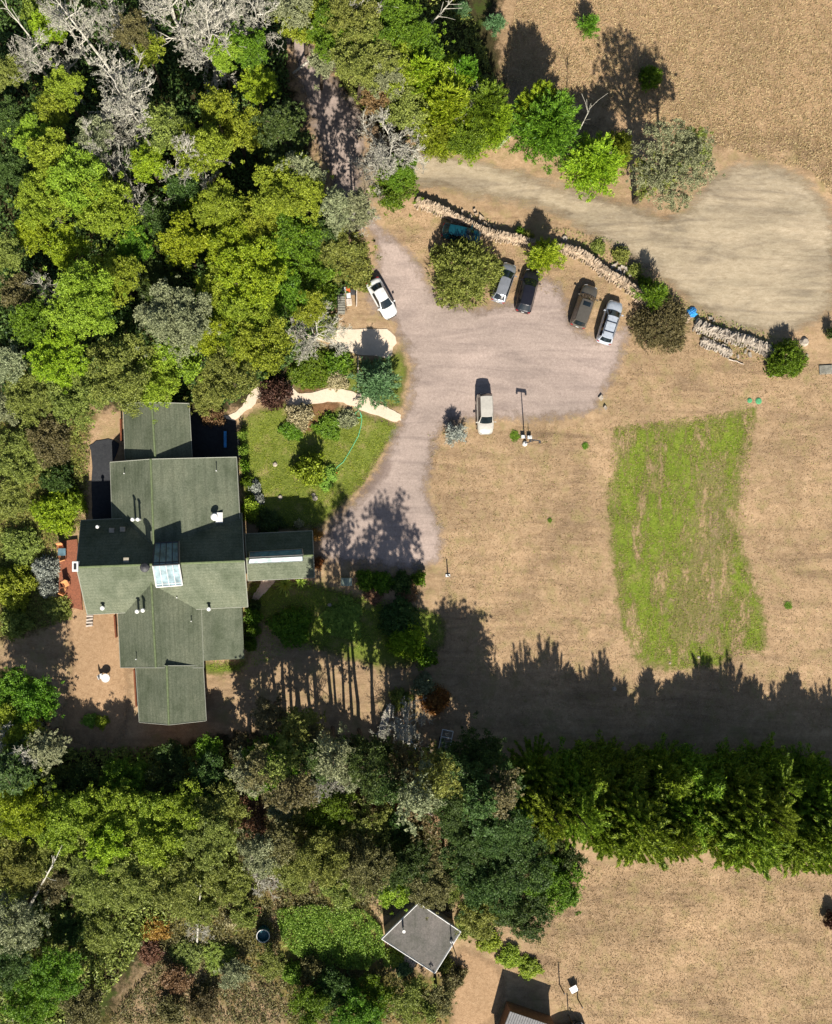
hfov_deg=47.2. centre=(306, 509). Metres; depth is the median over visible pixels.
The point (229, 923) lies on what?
shrub
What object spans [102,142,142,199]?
dead tree
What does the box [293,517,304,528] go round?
shrub
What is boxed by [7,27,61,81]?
dead tree
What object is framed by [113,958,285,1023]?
bare soil
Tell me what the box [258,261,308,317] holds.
tree
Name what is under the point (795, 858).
conifer
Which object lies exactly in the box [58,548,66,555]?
patio table
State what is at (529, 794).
conifer
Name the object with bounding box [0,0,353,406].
undergrowth
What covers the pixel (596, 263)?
stone wall
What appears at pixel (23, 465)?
tree
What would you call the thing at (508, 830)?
tree
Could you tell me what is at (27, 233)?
tree
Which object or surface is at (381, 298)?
parked car
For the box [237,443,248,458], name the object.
shrub
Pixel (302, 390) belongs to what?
bare soil
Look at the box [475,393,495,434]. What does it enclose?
parked car
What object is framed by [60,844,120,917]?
tree
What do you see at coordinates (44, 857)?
tree
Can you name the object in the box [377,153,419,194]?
tree
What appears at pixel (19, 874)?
tree
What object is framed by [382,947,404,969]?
shrub
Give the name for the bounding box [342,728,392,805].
tall tree
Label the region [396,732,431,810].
dead tree
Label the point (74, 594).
deck
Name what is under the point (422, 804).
tall tree
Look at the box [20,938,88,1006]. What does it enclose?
tree
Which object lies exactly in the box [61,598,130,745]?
bare soil
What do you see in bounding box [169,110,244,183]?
tree
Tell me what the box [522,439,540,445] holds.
lamp post
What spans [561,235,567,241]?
stone
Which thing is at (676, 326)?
shrub
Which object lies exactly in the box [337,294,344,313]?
crate stack
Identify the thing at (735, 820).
conifer
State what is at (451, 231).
parked car
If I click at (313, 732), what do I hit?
tall tree
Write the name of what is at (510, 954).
shrub
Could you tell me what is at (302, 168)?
tall tree
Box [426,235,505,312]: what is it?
tree
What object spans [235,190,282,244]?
tree
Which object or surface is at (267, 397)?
shrub
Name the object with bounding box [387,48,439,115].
tree
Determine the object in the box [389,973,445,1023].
tree
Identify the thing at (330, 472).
shrub
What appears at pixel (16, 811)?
tree
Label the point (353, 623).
shrub
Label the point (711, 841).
conifer
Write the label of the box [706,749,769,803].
conifer
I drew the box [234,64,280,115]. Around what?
tree
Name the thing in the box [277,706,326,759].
tall tree
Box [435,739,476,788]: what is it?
tall tree
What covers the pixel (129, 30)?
tree
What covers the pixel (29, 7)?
tree
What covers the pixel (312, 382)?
shrub
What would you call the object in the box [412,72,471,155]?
tree
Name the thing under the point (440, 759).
tall tree
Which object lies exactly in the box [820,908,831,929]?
shrub
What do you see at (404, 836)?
tree
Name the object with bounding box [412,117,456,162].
tree
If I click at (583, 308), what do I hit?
parked car
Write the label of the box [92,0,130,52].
dead tree
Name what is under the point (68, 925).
tree
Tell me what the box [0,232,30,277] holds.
tree
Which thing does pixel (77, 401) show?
tree
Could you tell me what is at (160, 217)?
tree
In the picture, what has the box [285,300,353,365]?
dead tree
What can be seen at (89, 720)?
shrub
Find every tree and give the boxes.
[0,0,85,104]
[0,54,29,94]
[0,92,30,146]
[0,145,32,188]
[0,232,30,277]
[0,271,34,309]
[0,339,29,387]
[0,385,28,425]
[0,412,90,636]
[0,422,50,485]
[0,474,32,523]
[0,665,36,712]
[0,699,51,752]
[0,719,40,784]
[0,734,44,797]
[0,767,57,844]
[0,835,41,896]
[0,890,66,957]
[0,932,37,991]
[0,974,64,1023]
[2,111,51,162]
[2,673,64,729]
[3,363,56,427]
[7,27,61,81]
[7,165,73,230]
[8,298,57,345]
[11,846,61,938]
[14,209,60,256]
[18,0,58,45]
[18,126,77,184]
[20,723,72,776]
[20,757,60,808]
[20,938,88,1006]
[22,323,90,394]
[23,270,58,305]
[23,413,80,469]
[26,3,71,61]
[27,774,105,856]
[27,838,76,877]
[29,90,74,143]
[32,862,75,907]
[35,57,97,120]
[36,0,100,75]
[38,219,95,274]
[39,257,127,348]
[41,365,110,435]
[42,902,87,945]
[44,138,122,216]
[50,0,137,102]
[50,751,105,810]
[56,977,110,1023]
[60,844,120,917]
[70,776,135,842]
[73,165,143,251]
[74,114,116,173]
[78,321,168,418]
[78,820,140,877]
[79,116,137,180]
[79,907,129,956]
[85,7,124,61]
[85,240,149,308]
[86,42,156,146]
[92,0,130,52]
[94,301,135,341]
[95,850,158,922]
[96,752,158,811]
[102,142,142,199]
[104,8,151,78]
[106,78,170,152]
[107,786,176,855]
[114,223,160,267]
[123,184,158,229]
[128,139,170,197]
[128,346,181,423]
[130,29,165,90]
[132,247,184,308]
[132,274,221,368]
[132,809,190,884]
[133,101,199,165]
[133,190,185,241]
[139,0,215,64]
[140,851,222,919]
[143,753,204,806]
[146,202,214,275]
[146,334,203,385]
[148,737,187,771]
[155,776,211,851]
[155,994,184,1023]
[156,131,229,203]
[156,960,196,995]
[159,167,201,212]
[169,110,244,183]
[173,0,248,91]
[175,807,245,874]
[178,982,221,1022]
[179,176,216,216]
[180,0,261,79]
[180,882,223,937]
[183,749,233,800]
[184,308,230,360]
[184,375,226,420]
[185,914,215,941]
[188,732,224,764]
[188,778,252,848]
[189,177,247,233]
[190,264,233,318]
[195,882,202,943]
[196,83,239,138]
[198,213,259,269]
[198,345,268,406]
[201,21,251,92]
[204,850,256,906]
[205,284,278,345]
[206,234,294,311]
[206,311,251,363]
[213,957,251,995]
[215,106,268,159]
[224,745,267,798]
[226,310,301,378]
[226,732,264,767]
[226,897,258,934]
[228,21,269,69]
[229,790,268,840]
[231,764,279,800]
[233,737,280,799]
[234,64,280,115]
[234,827,288,879]
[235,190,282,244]
[237,0,283,60]
[240,736,275,761]
[242,225,291,275]
[247,150,333,241]
[247,855,282,900]
[248,98,314,169]
[248,691,290,735]
[253,140,291,171]
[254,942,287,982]
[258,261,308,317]
[258,726,308,789]
[261,0,330,58]
[261,732,278,744]
[261,761,318,813]
[261,816,306,868]
[263,781,305,822]
[264,0,313,51]
[265,741,307,781]
[265,838,318,910]
[268,203,328,271]
[273,151,328,200]
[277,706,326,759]
[280,800,334,848]
[280,976,333,1023]
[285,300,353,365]
[287,285,327,327]
[287,826,350,898]
[289,242,341,296]
[289,719,330,776]
[292,0,398,73]
[295,739,348,792]
[298,0,375,71]
[303,215,338,258]
[304,764,349,803]
[304,785,365,837]
[306,48,336,90]
[307,227,366,281]
[308,721,360,781]
[311,965,357,1012]
[315,867,365,911]
[316,773,368,806]
[318,17,401,100]
[318,184,353,239]
[319,0,380,57]
[328,976,386,1023]
[331,231,382,289]
[332,819,399,902]
[333,741,365,793]
[337,794,400,849]
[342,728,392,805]
[343,186,376,240]
[343,202,380,237]
[347,0,383,48]
[347,106,430,195]
[348,130,421,198]
[353,770,379,798]
[356,967,402,1023]
[358,87,390,128]
[360,42,419,113]
[363,0,434,49]
[363,795,397,819]
[364,167,422,217]
[367,732,394,771]
[367,826,439,899]
[369,753,408,805]
[370,695,432,748]
[371,879,412,914]
[373,804,420,851]
[376,36,432,96]
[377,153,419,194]
[380,85,432,136]
[384,734,433,790]
[384,735,423,774]
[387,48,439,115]
[388,742,446,836]
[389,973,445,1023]
[396,19,455,67]
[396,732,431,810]
[396,855,456,920]
[407,740,462,799]
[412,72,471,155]
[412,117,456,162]
[416,747,453,808]
[421,978,457,1023]
[422,33,474,108]
[425,776,480,832]
[429,814,492,873]
[430,0,456,25]
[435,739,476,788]
[440,854,473,905]
[442,852,521,920]
[444,113,490,159]
[453,54,483,92]
[454,897,503,943]
[455,81,482,122]
[455,119,491,167]
[455,711,506,766]
[457,764,508,836]
[459,737,525,816]
[461,76,513,149]
[465,793,546,858]
[469,752,525,823]
[482,818,558,900]
[484,103,513,152]
[493,881,557,943]
[499,791,532,825]
[508,87,585,174]
[513,78,557,135]
[524,852,588,917]
[536,838,589,882]
[558,130,629,202]
[565,93,607,158]
[599,130,632,171]
[609,116,725,212]
[629,149,684,200]
[661,126,713,172]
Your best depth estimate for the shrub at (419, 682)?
103.98 m
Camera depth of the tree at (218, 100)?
95.17 m
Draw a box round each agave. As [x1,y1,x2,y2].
[274,579,294,596]
[294,578,307,587]
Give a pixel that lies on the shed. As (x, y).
(513, 1013)
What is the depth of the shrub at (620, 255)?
104.52 m
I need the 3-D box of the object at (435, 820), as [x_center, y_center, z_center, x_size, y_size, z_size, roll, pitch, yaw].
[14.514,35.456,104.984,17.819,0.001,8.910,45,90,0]
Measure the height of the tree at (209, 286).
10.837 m
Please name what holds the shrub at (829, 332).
on the dirt road
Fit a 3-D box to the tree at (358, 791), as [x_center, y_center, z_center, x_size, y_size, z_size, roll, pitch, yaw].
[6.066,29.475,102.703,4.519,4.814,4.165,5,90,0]
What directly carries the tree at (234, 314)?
on the woodland floor at (482, 10)
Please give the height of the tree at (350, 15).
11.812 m
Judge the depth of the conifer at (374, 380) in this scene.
102.47 m
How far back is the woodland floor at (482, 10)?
104.99 m
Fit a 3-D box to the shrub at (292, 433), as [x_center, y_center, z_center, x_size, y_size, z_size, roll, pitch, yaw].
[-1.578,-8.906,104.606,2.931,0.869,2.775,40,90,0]
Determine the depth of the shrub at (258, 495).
104.48 m
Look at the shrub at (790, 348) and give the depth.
103.49 m
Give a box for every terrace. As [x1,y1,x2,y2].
[89,439,118,518]
[190,413,239,459]
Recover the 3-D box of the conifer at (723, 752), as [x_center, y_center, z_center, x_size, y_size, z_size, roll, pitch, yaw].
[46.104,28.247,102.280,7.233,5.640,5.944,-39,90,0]
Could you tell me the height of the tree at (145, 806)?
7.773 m
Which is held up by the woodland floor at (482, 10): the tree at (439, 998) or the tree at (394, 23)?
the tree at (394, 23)
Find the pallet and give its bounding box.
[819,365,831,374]
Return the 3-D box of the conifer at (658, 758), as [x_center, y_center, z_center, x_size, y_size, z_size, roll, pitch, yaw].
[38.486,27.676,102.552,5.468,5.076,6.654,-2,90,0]
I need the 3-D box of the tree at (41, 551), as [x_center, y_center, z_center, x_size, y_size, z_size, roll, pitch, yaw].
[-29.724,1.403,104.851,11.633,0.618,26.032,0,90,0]
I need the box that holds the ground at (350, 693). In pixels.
[0,3,831,1023]
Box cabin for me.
[381,897,460,973]
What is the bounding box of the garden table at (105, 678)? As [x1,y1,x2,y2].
[101,674,109,682]
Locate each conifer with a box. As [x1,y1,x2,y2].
[346,354,402,411]
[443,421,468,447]
[450,0,471,23]
[482,13,508,39]
[500,748,542,825]
[506,731,564,793]
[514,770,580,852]
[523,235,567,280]
[534,759,612,848]
[539,754,593,811]
[543,736,584,783]
[561,737,615,800]
[575,12,600,40]
[581,820,632,861]
[586,728,628,777]
[588,773,629,828]
[595,781,681,870]
[597,739,652,794]
[598,778,653,843]
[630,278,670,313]
[634,732,678,783]
[642,774,696,826]
[644,744,694,804]
[648,788,726,846]
[657,742,708,790]
[657,808,702,865]
[684,787,749,851]
[688,751,726,805]
[692,755,736,819]
[695,770,791,880]
[698,822,760,871]
[704,735,748,775]
[704,751,770,830]
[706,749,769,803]
[731,731,795,779]
[741,769,800,852]
[747,746,809,804]
[766,804,830,877]
[781,740,825,782]
[782,765,831,826]
[786,798,831,876]
[791,743,831,804]
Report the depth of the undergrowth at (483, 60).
104.44 m
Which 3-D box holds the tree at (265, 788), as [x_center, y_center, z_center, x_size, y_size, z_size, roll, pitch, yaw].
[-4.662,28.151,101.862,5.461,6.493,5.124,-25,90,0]
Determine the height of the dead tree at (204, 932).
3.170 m
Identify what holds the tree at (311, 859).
on the woodland floor at (111, 1001)
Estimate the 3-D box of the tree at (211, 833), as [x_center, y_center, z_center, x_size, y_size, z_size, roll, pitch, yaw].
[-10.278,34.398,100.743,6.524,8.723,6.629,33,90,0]
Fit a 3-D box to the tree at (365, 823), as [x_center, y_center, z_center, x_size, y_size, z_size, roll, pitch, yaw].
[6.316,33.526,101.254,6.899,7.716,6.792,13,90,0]
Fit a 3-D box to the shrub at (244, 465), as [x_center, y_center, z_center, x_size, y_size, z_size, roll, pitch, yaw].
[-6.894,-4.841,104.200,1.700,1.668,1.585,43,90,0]
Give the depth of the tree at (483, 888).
96.70 m
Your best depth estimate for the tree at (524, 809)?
96.28 m
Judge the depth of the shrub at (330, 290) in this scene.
103.59 m
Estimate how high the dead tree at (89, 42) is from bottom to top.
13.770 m
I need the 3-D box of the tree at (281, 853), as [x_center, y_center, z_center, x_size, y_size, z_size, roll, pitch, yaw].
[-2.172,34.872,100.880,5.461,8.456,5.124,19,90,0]
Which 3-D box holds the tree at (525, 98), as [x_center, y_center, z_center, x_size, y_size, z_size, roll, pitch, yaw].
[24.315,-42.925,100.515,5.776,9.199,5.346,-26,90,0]
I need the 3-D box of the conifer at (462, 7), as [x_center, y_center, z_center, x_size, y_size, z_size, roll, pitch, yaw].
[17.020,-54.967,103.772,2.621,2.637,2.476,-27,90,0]
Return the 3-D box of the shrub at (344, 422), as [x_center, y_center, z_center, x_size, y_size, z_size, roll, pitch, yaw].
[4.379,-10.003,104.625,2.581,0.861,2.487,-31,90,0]
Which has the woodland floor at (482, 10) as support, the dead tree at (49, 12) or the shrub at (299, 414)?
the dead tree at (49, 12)
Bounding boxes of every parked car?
[366,277,396,319]
[441,222,480,243]
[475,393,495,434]
[491,262,516,303]
[515,269,540,313]
[569,284,597,329]
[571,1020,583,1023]
[596,300,623,345]
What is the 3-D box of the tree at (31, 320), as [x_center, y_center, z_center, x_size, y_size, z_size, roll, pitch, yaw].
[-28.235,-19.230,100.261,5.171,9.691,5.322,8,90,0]
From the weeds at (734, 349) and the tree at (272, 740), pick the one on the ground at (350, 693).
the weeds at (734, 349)
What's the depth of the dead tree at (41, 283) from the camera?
98.55 m
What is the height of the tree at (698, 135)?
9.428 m
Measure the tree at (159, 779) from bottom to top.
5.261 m
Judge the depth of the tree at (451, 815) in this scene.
95.34 m
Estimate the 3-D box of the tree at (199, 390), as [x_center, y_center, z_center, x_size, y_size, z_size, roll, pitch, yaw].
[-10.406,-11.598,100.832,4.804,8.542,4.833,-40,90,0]
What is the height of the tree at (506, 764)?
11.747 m
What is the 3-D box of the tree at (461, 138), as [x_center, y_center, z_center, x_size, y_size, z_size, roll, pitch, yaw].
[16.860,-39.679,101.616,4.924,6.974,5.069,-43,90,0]
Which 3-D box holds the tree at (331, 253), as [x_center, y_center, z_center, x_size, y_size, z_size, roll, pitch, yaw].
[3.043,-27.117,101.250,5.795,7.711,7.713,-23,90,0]
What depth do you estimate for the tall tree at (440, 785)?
86.92 m
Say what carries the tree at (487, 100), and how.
on the woodland floor at (482, 10)
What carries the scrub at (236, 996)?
on the meadow
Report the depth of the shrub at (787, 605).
104.91 m
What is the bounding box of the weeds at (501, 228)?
[432,202,642,302]
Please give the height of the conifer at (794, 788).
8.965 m
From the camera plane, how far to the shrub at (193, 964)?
104.44 m
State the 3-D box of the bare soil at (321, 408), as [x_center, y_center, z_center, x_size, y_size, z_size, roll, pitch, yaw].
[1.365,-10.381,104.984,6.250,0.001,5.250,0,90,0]
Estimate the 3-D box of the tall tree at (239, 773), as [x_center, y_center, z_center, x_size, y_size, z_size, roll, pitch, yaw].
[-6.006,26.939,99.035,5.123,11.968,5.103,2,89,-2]
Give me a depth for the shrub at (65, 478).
103.45 m
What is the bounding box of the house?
[72,402,314,724]
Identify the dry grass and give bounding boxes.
[380,208,640,321]
[428,334,831,728]
[527,864,831,1023]
[543,224,779,344]
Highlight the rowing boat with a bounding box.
[379,703,391,735]
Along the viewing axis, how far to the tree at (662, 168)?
93.53 m
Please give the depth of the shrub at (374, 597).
104.62 m
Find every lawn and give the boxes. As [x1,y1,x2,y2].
[204,582,445,674]
[239,403,396,529]
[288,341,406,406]
[608,408,765,670]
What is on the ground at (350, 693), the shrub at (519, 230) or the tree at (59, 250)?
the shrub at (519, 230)
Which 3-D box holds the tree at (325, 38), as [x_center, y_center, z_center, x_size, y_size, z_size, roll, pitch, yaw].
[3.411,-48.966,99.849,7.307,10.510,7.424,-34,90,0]
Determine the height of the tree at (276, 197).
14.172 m
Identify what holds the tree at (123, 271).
on the woodland floor at (482, 10)
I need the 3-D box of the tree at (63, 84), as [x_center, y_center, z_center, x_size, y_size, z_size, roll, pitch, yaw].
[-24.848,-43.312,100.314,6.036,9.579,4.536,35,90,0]
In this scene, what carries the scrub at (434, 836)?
on the woodland floor at (111, 1001)
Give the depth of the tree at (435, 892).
97.50 m
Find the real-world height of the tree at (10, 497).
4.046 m
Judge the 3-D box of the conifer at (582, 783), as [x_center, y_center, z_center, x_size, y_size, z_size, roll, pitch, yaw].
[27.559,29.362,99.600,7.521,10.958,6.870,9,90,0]
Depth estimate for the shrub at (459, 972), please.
104.07 m
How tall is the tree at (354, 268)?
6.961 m
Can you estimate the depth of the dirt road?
104.98 m
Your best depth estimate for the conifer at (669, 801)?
98.52 m
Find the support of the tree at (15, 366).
on the woodland floor at (482, 10)
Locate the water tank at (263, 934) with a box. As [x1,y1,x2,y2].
[256,925,269,942]
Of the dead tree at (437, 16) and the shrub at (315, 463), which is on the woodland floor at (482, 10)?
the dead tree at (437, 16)
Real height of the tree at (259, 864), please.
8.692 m
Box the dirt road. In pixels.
[359,154,831,333]
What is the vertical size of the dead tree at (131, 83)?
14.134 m
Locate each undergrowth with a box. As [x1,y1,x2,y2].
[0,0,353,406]
[0,744,239,1023]
[314,0,499,148]
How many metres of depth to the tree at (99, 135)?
94.41 m
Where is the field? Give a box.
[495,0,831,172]
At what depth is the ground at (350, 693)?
105.00 m
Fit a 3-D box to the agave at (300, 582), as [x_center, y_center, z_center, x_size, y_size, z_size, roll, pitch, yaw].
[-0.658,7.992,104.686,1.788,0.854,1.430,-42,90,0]
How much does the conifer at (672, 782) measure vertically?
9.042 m
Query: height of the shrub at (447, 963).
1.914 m
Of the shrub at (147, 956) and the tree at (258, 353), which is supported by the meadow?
the shrub at (147, 956)
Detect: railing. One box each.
[113,614,117,637]
[120,418,122,440]
[133,668,137,706]
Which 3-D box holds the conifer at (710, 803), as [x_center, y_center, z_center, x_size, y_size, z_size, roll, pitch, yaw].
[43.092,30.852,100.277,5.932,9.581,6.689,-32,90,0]
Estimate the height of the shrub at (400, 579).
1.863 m
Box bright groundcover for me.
[275,903,384,970]
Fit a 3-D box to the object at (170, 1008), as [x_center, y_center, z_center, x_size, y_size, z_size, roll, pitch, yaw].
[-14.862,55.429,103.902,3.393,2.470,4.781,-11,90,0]
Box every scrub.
[107,885,442,1023]
[236,753,540,913]
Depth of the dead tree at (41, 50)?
96.72 m
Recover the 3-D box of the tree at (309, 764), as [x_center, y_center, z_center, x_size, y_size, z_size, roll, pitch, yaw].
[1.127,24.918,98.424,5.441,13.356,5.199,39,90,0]
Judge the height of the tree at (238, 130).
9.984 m
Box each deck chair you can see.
[55,542,63,549]
[58,556,66,561]
[58,587,67,595]
[60,579,70,587]
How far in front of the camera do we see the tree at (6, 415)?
98.52 m
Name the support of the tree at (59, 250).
on the woodland floor at (482, 10)
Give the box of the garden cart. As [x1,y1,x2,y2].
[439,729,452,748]
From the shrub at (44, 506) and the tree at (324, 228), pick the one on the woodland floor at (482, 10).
the tree at (324, 228)
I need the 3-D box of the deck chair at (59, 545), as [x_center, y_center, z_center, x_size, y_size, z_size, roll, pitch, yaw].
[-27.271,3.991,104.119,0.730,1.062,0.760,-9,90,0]
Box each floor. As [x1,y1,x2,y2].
[0,0,504,414]
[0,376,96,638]
[0,669,652,1023]
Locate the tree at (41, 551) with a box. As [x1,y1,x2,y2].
[0,412,90,636]
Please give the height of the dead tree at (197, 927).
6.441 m
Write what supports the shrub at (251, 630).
on the lawn at (378, 657)
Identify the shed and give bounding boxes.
[499,1001,553,1023]
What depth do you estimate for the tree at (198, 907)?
100.39 m
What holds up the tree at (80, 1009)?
on the woodland floor at (111, 1001)
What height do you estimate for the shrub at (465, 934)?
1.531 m
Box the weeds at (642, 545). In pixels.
[428,338,831,727]
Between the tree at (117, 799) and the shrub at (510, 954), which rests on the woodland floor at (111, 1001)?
the tree at (117, 799)
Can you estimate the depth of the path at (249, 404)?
104.94 m
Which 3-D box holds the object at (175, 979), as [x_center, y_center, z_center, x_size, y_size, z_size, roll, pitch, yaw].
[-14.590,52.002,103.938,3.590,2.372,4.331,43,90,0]
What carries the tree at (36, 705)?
on the bare soil at (95, 648)
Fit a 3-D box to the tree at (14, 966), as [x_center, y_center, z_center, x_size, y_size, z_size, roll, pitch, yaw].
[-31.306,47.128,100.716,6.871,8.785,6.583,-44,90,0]
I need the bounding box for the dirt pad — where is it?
[450,949,503,1023]
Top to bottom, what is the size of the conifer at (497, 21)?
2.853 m
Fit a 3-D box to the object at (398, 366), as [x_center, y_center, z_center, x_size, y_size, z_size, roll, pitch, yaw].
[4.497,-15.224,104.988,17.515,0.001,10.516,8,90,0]
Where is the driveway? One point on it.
(541, 358)
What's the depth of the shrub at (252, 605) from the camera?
104.35 m
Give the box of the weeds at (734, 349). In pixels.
[692,320,767,360]
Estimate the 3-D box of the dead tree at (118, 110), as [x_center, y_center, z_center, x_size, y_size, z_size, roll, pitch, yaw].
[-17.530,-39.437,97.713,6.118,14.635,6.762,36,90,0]
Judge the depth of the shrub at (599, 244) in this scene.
104.67 m
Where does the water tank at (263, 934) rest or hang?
on the bare soil at (273, 919)
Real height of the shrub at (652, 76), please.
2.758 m
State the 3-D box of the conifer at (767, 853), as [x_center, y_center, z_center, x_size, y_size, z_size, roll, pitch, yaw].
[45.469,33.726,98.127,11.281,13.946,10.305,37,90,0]
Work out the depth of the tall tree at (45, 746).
97.00 m
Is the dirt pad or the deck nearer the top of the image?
the deck
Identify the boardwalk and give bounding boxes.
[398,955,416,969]
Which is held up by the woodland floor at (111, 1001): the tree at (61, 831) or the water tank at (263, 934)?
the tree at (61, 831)
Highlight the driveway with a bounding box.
[284,3,628,569]
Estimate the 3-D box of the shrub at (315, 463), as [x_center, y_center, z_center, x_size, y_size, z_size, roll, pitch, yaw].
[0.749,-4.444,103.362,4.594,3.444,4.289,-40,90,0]
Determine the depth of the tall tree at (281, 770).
92.21 m
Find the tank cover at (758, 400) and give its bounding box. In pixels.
[755,398,761,403]
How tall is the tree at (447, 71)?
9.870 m
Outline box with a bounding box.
[346,299,351,305]
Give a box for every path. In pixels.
[229,382,262,419]
[253,580,274,599]
[285,386,400,421]
[293,329,396,357]
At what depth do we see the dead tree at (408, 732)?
101.65 m
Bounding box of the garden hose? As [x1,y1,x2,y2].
[335,412,361,469]
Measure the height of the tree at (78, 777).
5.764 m
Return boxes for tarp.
[686,307,697,316]
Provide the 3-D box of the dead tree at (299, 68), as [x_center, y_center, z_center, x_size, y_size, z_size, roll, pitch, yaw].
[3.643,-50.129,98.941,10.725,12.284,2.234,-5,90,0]
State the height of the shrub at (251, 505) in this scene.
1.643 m
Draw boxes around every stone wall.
[414,196,646,305]
[644,300,690,322]
[692,318,776,357]
[699,336,732,358]
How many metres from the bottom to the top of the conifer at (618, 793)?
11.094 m
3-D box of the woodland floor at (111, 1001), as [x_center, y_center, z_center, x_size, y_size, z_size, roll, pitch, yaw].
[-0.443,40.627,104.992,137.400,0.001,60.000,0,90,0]
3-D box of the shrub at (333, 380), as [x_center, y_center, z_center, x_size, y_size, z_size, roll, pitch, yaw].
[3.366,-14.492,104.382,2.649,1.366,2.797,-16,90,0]
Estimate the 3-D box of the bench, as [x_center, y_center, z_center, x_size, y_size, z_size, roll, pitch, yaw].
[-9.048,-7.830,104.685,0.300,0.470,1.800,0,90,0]
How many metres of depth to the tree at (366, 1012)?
101.63 m
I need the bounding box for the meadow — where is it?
[106,886,452,1023]
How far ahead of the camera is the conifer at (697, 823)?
97.91 m
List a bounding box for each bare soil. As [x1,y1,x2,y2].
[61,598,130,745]
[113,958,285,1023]
[269,879,280,955]
[299,347,322,392]
[301,402,338,431]
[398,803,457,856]
[665,463,733,643]
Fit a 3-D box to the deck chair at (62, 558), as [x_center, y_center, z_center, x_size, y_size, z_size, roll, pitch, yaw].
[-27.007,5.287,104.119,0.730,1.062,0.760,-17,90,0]
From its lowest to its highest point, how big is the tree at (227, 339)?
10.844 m
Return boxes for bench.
[224,431,226,446]
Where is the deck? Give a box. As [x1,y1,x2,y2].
[58,539,82,609]
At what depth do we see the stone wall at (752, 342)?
104.50 m
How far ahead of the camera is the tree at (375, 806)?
101.44 m
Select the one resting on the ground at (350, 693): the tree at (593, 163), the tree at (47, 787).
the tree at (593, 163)
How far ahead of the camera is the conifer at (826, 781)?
100.01 m
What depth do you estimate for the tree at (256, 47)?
95.46 m
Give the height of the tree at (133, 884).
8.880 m
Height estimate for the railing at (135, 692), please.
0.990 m
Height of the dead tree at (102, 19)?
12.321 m
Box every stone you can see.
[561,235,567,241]
[800,337,808,346]
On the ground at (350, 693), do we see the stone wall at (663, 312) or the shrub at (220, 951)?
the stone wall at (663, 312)
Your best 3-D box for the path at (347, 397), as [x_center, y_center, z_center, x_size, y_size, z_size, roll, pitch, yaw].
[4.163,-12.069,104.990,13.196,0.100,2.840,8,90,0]
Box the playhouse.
[341,578,351,585]
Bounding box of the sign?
[569,985,578,993]
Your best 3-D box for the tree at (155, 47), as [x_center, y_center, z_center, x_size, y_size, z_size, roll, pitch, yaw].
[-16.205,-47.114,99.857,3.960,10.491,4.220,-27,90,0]
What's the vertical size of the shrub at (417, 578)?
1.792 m
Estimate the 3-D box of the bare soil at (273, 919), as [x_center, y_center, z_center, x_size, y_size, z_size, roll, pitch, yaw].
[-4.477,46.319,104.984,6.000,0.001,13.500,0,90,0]
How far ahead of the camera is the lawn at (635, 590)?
104.99 m
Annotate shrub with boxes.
[0,527,45,571]
[0,561,39,614]
[0,607,35,642]
[28,489,78,537]
[31,555,60,582]
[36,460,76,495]
[37,579,61,598]
[42,592,72,623]
[59,484,87,514]
[81,713,95,728]
[95,714,110,730]
[138,939,167,966]
[140,909,172,941]
[168,937,205,974]
[200,405,226,428]
[201,938,238,975]
[222,911,240,930]
[236,429,248,439]
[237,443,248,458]
[237,458,251,473]
[240,474,253,487]
[240,493,264,514]
[242,508,258,523]
[243,607,263,625]
[243,620,262,637]
[244,636,257,651]
[248,478,260,492]
[248,599,260,610]
[253,491,264,504]
[256,507,288,532]
[257,376,292,412]
[265,605,311,648]
[277,419,302,440]
[281,958,301,984]
[283,402,314,433]
[286,347,334,389]
[288,451,326,488]
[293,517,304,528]
[298,951,326,980]
[310,410,340,441]
[312,313,338,340]
[312,528,322,540]
[313,464,339,492]
[314,280,342,305]
[314,556,324,571]
[318,594,362,640]
[323,348,353,379]
[326,370,350,391]
[337,409,358,429]
[342,266,373,292]
[355,569,378,593]
[363,586,384,606]
[372,570,394,595]
[377,594,420,636]
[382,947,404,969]
[385,616,427,661]
[388,686,414,712]
[389,569,412,594]
[392,960,413,977]
[398,582,417,601]
[409,570,425,586]
[410,670,436,697]
[415,644,438,670]
[418,683,451,715]
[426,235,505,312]
[437,965,468,991]
[438,954,454,974]
[454,917,475,939]
[475,925,502,953]
[494,942,522,968]
[510,430,520,441]
[514,226,523,234]
[517,953,544,980]
[522,229,534,237]
[582,442,588,449]
[590,238,605,255]
[611,245,630,265]
[625,262,642,280]
[627,295,691,355]
[638,64,663,92]
[638,275,652,290]
[764,338,809,380]
[784,601,791,609]
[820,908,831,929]
[824,326,831,338]

